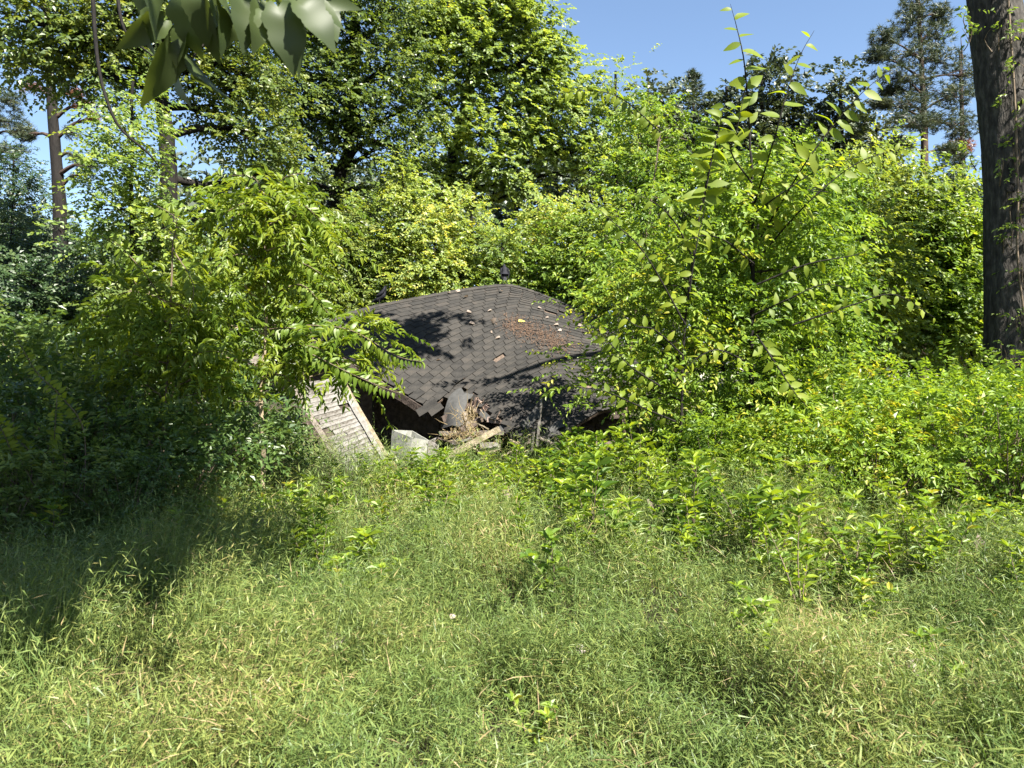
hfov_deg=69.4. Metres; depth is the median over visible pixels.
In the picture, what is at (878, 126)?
tree
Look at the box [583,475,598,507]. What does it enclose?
weed
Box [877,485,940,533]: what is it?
weed
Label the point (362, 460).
weed
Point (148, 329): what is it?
pinnate sapling
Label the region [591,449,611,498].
weed
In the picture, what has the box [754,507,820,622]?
weed
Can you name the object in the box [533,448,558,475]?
weed
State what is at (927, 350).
shrub
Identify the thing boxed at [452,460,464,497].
weed
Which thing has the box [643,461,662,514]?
weed
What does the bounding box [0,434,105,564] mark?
shrub
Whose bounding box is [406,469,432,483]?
weed
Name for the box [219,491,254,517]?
weed
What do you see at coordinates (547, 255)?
tree
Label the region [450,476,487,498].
weed
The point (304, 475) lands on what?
weed
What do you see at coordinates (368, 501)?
weed
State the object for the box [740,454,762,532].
weed
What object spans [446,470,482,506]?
weed
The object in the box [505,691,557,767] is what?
weed
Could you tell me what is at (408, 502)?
weed
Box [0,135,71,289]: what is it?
tree
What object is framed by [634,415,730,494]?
shrub
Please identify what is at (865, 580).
weed
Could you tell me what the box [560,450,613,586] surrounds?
weed
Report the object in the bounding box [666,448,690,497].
weed
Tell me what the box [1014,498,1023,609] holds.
weed
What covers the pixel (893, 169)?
tree
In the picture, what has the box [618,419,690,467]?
shrub
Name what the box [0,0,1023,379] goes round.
sky
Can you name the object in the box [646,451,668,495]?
weed
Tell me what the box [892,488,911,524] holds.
weed
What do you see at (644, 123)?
sapling
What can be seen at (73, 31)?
broadleaf tree
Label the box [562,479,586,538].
weed
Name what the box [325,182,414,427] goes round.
tree
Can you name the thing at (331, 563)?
weed
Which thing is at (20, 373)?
shrub
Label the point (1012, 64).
climbing vine
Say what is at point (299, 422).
shrub
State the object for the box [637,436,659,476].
weed
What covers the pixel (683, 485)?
weed
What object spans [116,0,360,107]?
shade tree
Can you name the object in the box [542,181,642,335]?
tree
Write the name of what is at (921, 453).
shrub
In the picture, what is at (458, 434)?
plank
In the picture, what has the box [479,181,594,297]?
tree
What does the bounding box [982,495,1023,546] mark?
weed
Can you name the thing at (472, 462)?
weed
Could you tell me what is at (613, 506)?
weed
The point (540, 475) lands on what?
weed
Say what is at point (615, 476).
weed
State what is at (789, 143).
tree
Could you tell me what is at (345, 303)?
tree
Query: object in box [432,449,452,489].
weed
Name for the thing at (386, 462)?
weed
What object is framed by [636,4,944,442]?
elm sapling
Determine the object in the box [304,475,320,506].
weed
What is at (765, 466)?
weed
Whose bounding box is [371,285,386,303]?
black bird
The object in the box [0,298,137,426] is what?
shrub
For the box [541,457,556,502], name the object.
weed
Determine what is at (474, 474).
weed
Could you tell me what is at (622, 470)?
weed
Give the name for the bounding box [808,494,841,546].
weed
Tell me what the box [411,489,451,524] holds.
weed
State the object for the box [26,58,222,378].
young tree
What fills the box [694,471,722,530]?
weed
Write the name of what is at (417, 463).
weed
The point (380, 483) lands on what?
weed
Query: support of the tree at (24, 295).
on the ground at (492, 724)
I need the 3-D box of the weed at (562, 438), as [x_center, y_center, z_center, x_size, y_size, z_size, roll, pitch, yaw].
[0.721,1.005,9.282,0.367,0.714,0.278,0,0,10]
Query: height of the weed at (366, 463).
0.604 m
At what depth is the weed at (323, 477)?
8.92 m
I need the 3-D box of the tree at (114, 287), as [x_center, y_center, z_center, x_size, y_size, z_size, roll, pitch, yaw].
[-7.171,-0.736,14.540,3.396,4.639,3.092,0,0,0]
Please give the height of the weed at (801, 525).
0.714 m
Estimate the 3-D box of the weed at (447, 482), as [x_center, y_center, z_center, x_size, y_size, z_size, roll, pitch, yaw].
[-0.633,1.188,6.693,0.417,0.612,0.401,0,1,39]
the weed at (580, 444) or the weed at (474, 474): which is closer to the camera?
the weed at (474, 474)
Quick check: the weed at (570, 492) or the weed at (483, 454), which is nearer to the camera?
the weed at (570, 492)
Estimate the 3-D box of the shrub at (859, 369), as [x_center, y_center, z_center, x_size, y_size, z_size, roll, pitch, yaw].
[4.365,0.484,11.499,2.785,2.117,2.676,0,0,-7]
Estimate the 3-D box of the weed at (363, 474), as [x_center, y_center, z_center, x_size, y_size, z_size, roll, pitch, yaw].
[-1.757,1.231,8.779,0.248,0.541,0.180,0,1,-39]
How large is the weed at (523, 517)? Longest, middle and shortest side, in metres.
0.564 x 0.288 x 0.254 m
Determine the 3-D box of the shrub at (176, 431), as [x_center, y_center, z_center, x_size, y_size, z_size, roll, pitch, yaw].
[-3.251,0.887,7.014,2.063,1.449,1.940,0,1,42]
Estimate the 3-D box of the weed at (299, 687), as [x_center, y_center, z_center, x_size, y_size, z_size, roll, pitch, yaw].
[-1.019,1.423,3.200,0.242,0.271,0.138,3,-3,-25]
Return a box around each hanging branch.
[91,0,159,167]
[116,0,152,55]
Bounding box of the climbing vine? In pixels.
[941,0,1023,374]
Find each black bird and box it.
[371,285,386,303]
[500,264,508,283]
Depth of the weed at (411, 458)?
8.80 m
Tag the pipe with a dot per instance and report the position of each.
(539, 419)
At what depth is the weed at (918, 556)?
5.06 m
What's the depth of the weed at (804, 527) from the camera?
5.83 m
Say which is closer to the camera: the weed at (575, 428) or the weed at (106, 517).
the weed at (106, 517)
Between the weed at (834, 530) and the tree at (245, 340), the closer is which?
the weed at (834, 530)
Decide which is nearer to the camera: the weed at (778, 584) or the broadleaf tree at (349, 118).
the weed at (778, 584)
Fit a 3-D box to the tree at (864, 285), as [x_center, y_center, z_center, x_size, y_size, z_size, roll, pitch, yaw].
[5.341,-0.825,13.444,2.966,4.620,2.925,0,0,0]
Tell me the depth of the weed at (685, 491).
6.10 m
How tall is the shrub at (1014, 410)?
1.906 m
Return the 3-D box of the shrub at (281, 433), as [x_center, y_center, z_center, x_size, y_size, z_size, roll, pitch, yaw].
[-3.429,0.798,8.040,2.304,1.721,2.450,0,0,-13]
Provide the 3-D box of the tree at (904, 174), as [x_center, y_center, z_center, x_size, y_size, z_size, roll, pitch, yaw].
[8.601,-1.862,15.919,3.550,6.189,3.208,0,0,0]
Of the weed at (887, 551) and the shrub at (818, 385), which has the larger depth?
the shrub at (818, 385)
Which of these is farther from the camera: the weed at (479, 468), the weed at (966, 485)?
the weed at (479, 468)
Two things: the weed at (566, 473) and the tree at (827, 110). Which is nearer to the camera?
the weed at (566, 473)
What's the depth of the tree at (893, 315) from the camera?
13.83 m
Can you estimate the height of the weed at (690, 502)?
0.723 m
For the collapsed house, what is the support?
on the ground at (492, 724)
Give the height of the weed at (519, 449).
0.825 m
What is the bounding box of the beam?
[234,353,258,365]
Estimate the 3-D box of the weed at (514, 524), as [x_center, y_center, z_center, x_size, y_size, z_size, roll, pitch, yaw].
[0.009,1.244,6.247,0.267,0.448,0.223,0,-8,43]
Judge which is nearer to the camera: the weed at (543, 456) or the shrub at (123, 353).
the weed at (543, 456)
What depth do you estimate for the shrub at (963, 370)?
10.65 m
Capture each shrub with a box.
[0,290,132,437]
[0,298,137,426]
[0,307,221,486]
[0,331,183,476]
[0,342,167,509]
[0,351,229,529]
[0,354,98,501]
[0,370,182,527]
[0,413,170,550]
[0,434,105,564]
[18,319,266,426]
[20,437,204,563]
[26,335,277,480]
[64,380,305,513]
[65,401,285,544]
[84,314,293,449]
[119,323,332,464]
[183,463,306,541]
[187,403,320,493]
[231,415,325,485]
[259,450,336,496]
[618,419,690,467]
[631,361,758,450]
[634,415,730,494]
[635,400,789,494]
[676,428,813,523]
[677,370,825,471]
[679,351,994,531]
[696,394,918,518]
[697,351,867,444]
[711,356,901,485]
[724,418,906,523]
[756,383,1004,546]
[763,365,972,503]
[775,352,968,433]
[798,339,1023,533]
[828,369,913,403]
[835,359,956,413]
[839,370,1009,503]
[881,348,977,385]
[888,369,1021,510]
[891,347,1023,524]
[893,357,989,404]
[905,358,1022,480]
[906,358,1022,412]
[911,349,1023,504]
[956,358,1021,387]
[964,350,1023,416]
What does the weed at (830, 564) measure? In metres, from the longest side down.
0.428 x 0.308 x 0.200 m
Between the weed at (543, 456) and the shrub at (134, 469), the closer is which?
the shrub at (134, 469)
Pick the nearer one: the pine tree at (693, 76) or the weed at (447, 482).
the weed at (447, 482)
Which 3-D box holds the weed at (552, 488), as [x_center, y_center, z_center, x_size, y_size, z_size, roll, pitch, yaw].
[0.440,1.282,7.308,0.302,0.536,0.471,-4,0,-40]
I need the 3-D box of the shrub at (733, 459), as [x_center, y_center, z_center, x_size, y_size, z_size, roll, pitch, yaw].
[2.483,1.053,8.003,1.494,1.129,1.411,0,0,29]
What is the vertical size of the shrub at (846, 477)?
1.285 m
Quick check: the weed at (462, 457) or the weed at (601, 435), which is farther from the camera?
the weed at (462, 457)
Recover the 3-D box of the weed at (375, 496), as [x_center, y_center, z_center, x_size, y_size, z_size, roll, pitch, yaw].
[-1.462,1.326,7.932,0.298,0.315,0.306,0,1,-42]
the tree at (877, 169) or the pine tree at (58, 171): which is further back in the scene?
the pine tree at (58, 171)
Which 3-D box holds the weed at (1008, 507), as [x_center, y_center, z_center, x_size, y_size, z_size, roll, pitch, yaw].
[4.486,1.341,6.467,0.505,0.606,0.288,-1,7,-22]
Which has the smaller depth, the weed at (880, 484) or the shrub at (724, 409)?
the weed at (880, 484)
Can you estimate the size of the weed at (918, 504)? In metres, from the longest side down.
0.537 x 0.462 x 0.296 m
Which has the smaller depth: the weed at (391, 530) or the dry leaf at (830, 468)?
the weed at (391, 530)
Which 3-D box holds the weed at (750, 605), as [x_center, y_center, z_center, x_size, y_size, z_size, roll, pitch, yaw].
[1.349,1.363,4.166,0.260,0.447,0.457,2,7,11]
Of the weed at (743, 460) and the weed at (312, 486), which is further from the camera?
the weed at (312, 486)
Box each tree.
[0,0,342,403]
[0,86,52,256]
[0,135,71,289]
[0,197,79,355]
[0,237,107,368]
[16,1,102,307]
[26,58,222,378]
[38,222,129,324]
[63,235,226,370]
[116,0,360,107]
[143,224,282,399]
[177,261,292,450]
[197,0,485,303]
[238,169,348,417]
[289,194,393,333]
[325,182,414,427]
[361,139,463,305]
[363,196,498,302]
[373,0,645,288]
[413,179,524,290]
[451,214,549,296]
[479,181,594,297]
[503,195,622,325]
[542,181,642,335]
[567,43,676,330]
[573,80,748,426]
[606,68,693,373]
[640,70,710,389]
[678,68,708,398]
[686,78,759,382]
[689,141,818,430]
[715,44,796,380]
[724,120,866,371]
[724,218,896,388]
[756,50,832,184]
[775,148,912,373]
[803,55,898,388]
[812,196,951,385]
[832,119,943,378]
[846,146,982,376]
[850,109,919,379]
[857,0,978,387]
[865,141,982,380]
[893,192,982,379]
[929,50,982,374]
[966,0,1023,386]
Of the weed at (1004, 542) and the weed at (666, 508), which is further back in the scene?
the weed at (666, 508)
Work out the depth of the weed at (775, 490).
5.97 m
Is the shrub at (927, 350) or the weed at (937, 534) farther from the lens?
the shrub at (927, 350)
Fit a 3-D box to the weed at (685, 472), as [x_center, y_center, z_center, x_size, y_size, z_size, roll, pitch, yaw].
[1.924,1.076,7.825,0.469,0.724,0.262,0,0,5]
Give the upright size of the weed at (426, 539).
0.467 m
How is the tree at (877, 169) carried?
on the ground at (492, 724)
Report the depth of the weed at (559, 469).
8.60 m
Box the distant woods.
[0,96,982,398]
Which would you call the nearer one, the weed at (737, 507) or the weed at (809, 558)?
the weed at (809, 558)
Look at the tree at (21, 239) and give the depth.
18.82 m
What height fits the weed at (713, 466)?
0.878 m
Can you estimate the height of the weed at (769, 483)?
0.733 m
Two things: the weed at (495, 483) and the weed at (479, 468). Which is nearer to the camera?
the weed at (479, 468)
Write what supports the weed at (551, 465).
on the ground at (492, 724)
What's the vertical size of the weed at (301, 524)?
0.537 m
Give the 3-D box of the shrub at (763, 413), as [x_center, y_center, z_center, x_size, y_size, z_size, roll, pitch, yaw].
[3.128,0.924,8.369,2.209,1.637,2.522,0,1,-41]
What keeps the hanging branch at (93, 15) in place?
hanging from the shade tree at (214, 27)
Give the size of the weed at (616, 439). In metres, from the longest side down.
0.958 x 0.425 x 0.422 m
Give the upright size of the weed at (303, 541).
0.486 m
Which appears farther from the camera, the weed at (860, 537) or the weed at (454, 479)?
the weed at (454, 479)
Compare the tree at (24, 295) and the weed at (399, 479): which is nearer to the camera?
the weed at (399, 479)
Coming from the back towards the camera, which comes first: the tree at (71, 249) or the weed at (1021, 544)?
the tree at (71, 249)
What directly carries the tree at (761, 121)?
on the ground at (492, 724)
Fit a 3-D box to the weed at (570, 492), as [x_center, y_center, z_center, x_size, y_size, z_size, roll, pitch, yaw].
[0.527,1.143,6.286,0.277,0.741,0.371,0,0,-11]
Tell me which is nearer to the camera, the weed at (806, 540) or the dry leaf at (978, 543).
the weed at (806, 540)
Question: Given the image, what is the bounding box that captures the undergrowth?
[8,405,1012,502]
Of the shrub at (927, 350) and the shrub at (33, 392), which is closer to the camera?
the shrub at (33, 392)
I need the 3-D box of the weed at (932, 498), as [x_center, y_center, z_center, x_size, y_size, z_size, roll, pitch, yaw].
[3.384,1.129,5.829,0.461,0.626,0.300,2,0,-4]
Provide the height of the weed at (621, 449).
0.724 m
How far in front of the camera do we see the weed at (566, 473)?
7.83 m
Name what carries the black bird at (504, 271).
on the collapsed house
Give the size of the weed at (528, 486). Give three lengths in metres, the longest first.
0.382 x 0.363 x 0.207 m
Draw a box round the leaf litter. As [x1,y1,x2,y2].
[495,308,582,363]
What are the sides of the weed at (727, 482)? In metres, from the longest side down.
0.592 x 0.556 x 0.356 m
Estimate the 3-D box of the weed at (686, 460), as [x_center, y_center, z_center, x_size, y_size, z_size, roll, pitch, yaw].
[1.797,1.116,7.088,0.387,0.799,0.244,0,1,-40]
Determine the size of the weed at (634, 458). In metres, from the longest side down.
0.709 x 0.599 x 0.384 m
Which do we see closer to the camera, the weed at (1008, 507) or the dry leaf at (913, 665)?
the dry leaf at (913, 665)
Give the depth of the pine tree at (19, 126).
33.78 m
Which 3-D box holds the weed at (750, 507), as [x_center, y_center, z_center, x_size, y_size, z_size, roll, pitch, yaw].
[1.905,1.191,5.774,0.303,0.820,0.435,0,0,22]
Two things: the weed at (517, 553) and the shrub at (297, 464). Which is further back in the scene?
the shrub at (297, 464)
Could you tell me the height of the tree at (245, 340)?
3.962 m
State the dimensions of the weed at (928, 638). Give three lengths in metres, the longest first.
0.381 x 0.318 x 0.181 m
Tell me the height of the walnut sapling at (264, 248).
4.237 m
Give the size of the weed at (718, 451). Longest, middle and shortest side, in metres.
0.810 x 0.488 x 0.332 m
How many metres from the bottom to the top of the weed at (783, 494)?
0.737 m
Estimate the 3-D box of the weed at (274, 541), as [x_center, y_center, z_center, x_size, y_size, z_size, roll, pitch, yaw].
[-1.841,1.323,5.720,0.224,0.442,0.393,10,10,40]
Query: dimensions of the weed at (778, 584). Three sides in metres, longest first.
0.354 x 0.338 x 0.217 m
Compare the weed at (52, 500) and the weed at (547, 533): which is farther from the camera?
the weed at (52, 500)
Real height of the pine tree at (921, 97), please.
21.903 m
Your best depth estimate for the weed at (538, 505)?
7.31 m
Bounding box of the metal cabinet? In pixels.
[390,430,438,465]
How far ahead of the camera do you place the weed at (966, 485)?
7.30 m
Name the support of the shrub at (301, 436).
on the ground at (492, 724)
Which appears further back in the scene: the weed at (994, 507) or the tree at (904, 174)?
the tree at (904, 174)
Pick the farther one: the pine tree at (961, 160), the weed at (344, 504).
the pine tree at (961, 160)
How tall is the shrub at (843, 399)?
1.809 m
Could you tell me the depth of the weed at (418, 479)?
8.22 m
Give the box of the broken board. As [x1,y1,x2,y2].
[436,437,461,444]
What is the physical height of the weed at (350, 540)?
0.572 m
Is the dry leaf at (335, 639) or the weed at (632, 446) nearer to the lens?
the dry leaf at (335, 639)
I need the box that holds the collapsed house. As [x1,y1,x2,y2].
[295,283,679,471]
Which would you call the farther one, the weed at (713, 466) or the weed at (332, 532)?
the weed at (713, 466)
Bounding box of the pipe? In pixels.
[536,397,542,446]
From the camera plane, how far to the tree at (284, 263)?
20.04 m
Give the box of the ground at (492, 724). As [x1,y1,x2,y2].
[0,380,1023,767]
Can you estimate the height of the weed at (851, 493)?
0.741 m
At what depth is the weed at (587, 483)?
7.27 m
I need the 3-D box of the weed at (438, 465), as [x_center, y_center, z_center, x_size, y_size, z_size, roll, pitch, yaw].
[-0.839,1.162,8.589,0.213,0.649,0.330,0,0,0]
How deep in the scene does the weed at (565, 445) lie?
9.06 m
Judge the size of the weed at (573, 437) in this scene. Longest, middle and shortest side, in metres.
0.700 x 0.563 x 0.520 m
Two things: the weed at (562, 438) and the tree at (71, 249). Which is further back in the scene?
the tree at (71, 249)
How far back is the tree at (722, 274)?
17.18 m
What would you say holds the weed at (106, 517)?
on the ground at (492, 724)
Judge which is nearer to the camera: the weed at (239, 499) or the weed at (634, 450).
the weed at (239, 499)
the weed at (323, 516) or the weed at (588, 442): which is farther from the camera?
the weed at (588, 442)
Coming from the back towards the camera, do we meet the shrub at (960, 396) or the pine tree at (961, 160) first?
the pine tree at (961, 160)
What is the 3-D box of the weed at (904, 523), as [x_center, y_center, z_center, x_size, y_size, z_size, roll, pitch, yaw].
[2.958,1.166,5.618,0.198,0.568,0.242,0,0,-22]
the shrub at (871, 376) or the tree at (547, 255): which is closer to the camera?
the shrub at (871, 376)
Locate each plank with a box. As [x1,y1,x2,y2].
[439,430,503,435]
[444,426,500,458]
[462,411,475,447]
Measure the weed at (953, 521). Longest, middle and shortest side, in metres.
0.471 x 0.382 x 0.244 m
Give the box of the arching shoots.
[0,329,89,507]
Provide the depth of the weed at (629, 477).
7.45 m
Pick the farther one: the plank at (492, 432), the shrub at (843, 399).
the plank at (492, 432)
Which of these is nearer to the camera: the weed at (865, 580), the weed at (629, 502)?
the weed at (865, 580)
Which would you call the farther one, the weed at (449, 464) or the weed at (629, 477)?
the weed at (449, 464)
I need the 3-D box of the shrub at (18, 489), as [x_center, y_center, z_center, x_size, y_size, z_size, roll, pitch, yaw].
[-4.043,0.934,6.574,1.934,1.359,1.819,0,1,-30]
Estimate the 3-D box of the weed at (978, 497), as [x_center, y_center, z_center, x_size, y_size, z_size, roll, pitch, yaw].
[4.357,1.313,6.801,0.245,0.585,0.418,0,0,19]
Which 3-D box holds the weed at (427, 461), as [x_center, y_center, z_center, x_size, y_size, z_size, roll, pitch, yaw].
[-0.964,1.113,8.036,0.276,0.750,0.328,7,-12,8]
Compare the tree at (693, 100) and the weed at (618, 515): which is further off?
the tree at (693, 100)
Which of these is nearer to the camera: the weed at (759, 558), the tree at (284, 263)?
the weed at (759, 558)
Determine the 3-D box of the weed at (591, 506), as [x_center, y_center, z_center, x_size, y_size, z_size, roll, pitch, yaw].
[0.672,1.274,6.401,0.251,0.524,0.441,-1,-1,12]
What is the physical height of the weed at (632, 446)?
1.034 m
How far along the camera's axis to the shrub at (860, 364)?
10.62 m
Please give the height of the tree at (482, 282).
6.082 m
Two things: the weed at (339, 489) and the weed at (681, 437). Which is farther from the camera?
the weed at (681, 437)
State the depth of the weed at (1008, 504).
6.60 m
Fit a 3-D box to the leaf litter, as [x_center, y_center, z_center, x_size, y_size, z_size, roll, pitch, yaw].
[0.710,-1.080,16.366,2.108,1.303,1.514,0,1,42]
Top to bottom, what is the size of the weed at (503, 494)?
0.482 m
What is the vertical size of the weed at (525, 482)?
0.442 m
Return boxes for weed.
[27,501,68,572]
[34,493,68,539]
[98,507,136,542]
[185,496,231,560]
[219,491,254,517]
[230,491,257,523]
[252,676,305,728]
[255,492,281,545]
[257,523,294,579]
[276,480,308,538]
[283,490,334,589]
[283,538,313,599]
[287,481,311,515]
[290,523,316,579]
[294,508,335,589]
[297,473,320,487]
[299,495,316,520]
[302,508,339,533]
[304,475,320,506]
[312,531,336,569]
[313,481,354,528]
[320,463,337,493]
[320,470,351,498]
[322,558,390,642]
[323,495,356,530]
[326,527,382,586]
[328,477,338,502]
[331,475,347,524]
[343,525,376,565]
[354,452,368,479]
[357,466,370,492]
[358,491,389,509]
[362,459,379,507]
[362,537,410,591]
[363,499,391,549]
[371,477,387,505]
[371,496,395,552]
[374,465,404,497]
[374,478,403,498]
[379,519,399,550]
[380,445,404,508]
[380,456,393,471]
[384,460,401,499]
[387,493,421,521]
[389,473,414,490]
[394,470,433,515]
[401,447,423,487]
[405,456,431,476]
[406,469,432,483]
[407,469,437,509]
[410,469,426,491]
[410,526,439,571]
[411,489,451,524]
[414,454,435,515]
[415,452,433,501]
[415,480,467,542]
[426,466,459,498]
[431,462,455,495]
[432,447,451,486]
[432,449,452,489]
[432,455,448,487]
[444,480,485,517]
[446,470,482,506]
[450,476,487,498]
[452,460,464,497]
[455,453,471,480]
[463,459,479,488]
[466,467,485,490]
[467,463,497,496]
[474,466,486,490]
[478,452,501,501]
[480,482,504,511]
[483,454,497,469]
[488,469,502,499]
[494,465,510,498]
[495,462,525,492]
[497,485,520,515]
[497,505,525,543]
[501,471,525,504]
[501,474,523,503]
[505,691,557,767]
[506,442,528,489]
[506,541,538,586]
[507,495,532,550]
[509,490,547,515]
[511,472,539,500]
[512,483,535,500]
[518,527,569,611]
[522,470,541,504]
[523,458,544,494]
[530,458,547,506]
[530,461,564,500]
[532,447,550,477]
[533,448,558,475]
[534,484,569,534]
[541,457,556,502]
[542,462,599,506]
[543,455,589,519]
[545,442,590,469]
[552,453,562,483]
[553,438,596,457]
[553,478,597,523]
[555,430,590,471]
[555,435,579,456]
[557,475,587,555]
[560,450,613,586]
[561,514,597,594]
[562,459,593,487]
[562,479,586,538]
[565,435,586,453]
[568,446,581,469]
[569,426,596,447]
[569,472,597,507]
[578,499,603,523]
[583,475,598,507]
[584,430,611,479]
[584,435,600,465]
[587,443,621,479]
[587,480,640,588]
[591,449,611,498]
[601,442,624,492]
[602,452,630,497]
[605,426,633,485]
[605,501,627,520]
[608,421,649,505]
[608,494,650,577]
[608,495,642,567]
[610,450,660,501]
[610,464,621,500]
[611,429,635,490]
[611,441,629,488]
[616,465,639,509]
[621,475,653,502]
[625,439,642,481]
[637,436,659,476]
[637,480,677,586]
[638,464,670,523]
[639,447,667,514]
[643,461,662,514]
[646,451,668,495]
[651,484,688,555]
[655,457,669,489]
[658,494,696,554]
[660,451,713,567]
[661,433,682,487]
[663,498,706,571]
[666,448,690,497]
[670,486,698,575]
[672,435,692,468]
[673,451,712,495]
[675,479,723,560]
[678,522,725,578]
[682,448,725,508]
[683,458,711,535]
[690,481,727,555]
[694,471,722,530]
[695,449,723,489]
[697,462,743,558]
[705,472,732,500]
[708,483,727,542]
[721,490,776,545]
[723,457,752,527]
[727,475,776,565]
[729,580,780,657]
[729,609,780,677]
[734,484,774,579]
[736,484,814,562]
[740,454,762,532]
[749,513,797,590]
[753,461,784,500]
[753,489,790,558]
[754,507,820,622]
[757,570,796,615]
[758,453,789,504]
[758,462,786,504]
[760,479,814,547]
[768,520,835,564]
[770,531,822,605]
[783,457,826,532]
[783,505,820,571]
[803,488,866,578]
[806,541,834,616]
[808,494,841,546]
[825,558,858,611]
[826,517,893,613]
[837,521,868,606]
[842,559,863,609]
[851,573,903,634]
[853,537,882,605]
[869,511,903,587]
[874,479,918,542]
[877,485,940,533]
[882,493,927,568]
[887,499,914,578]
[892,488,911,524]
[899,499,934,561]
[904,526,953,589]
[905,511,962,563]
[907,626,967,714]
[908,488,977,534]
[908,535,954,588]
[919,499,984,580]
[925,525,946,573]
[949,477,989,509]
[971,493,1000,528]
[977,502,1018,553]
[981,504,1003,537]
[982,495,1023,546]
[993,539,1023,617]
[997,494,1023,522]
[999,503,1023,530]
[1000,530,1023,617]
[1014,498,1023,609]
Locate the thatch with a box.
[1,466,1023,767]
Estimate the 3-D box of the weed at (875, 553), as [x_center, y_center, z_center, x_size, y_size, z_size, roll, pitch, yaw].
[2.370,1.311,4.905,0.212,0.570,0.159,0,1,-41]
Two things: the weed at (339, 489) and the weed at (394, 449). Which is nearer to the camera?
the weed at (339, 489)
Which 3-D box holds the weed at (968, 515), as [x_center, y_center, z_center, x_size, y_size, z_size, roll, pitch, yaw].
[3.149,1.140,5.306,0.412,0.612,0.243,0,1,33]
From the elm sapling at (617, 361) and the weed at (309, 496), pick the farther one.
the elm sapling at (617, 361)
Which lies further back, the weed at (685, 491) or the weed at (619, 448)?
the weed at (619, 448)
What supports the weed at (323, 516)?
on the ground at (492, 724)
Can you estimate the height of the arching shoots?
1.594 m
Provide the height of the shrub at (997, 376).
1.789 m
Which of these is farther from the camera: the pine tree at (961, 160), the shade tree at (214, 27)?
the pine tree at (961, 160)
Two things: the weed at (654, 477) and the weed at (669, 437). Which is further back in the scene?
the weed at (669, 437)
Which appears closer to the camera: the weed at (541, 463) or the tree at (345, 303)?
the weed at (541, 463)
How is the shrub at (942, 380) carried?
on the ground at (492, 724)
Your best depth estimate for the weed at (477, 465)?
7.87 m
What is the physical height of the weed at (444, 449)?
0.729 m
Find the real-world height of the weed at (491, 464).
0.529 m
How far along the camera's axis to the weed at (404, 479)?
7.88 m
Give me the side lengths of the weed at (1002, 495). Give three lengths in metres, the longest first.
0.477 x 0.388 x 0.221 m
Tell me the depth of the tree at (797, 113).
45.21 m
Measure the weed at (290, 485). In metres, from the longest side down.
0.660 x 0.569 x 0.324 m
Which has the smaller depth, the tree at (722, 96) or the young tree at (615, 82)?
the young tree at (615, 82)
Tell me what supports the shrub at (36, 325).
on the ground at (492, 724)
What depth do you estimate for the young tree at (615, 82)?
24.76 m
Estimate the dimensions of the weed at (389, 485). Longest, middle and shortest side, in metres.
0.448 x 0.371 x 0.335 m
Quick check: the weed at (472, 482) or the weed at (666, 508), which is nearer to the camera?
the weed at (666, 508)
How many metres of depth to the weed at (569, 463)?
7.61 m
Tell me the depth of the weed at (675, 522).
6.30 m
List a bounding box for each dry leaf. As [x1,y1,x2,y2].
[325,631,347,648]
[647,499,659,513]
[828,466,842,473]
[906,659,923,676]
[974,534,986,551]
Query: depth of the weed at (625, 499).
5.67 m
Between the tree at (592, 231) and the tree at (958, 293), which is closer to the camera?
the tree at (958, 293)
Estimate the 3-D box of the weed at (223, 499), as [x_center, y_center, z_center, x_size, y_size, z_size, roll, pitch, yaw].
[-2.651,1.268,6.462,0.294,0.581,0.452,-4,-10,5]
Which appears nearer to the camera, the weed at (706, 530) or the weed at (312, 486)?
the weed at (706, 530)
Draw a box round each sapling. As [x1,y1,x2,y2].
[45,198,283,462]
[104,163,433,498]
[507,102,793,464]
[542,87,715,459]
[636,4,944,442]
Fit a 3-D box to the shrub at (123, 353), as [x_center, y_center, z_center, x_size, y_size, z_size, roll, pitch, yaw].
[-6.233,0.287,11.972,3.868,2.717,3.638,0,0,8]
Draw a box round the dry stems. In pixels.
[435,397,489,453]
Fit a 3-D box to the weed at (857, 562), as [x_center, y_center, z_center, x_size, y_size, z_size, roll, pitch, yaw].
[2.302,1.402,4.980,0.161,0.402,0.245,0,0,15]
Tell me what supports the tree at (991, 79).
on the ground at (492, 724)
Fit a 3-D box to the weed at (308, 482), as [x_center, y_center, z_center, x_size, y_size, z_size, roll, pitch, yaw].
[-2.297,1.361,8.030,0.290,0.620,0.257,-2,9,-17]
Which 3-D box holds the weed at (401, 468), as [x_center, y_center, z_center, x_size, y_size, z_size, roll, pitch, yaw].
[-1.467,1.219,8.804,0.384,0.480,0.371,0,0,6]
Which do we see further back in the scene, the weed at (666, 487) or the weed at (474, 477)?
the weed at (474, 477)
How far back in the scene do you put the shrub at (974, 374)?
9.33 m
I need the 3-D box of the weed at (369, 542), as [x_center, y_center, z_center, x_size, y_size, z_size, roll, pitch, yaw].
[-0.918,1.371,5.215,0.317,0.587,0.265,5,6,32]

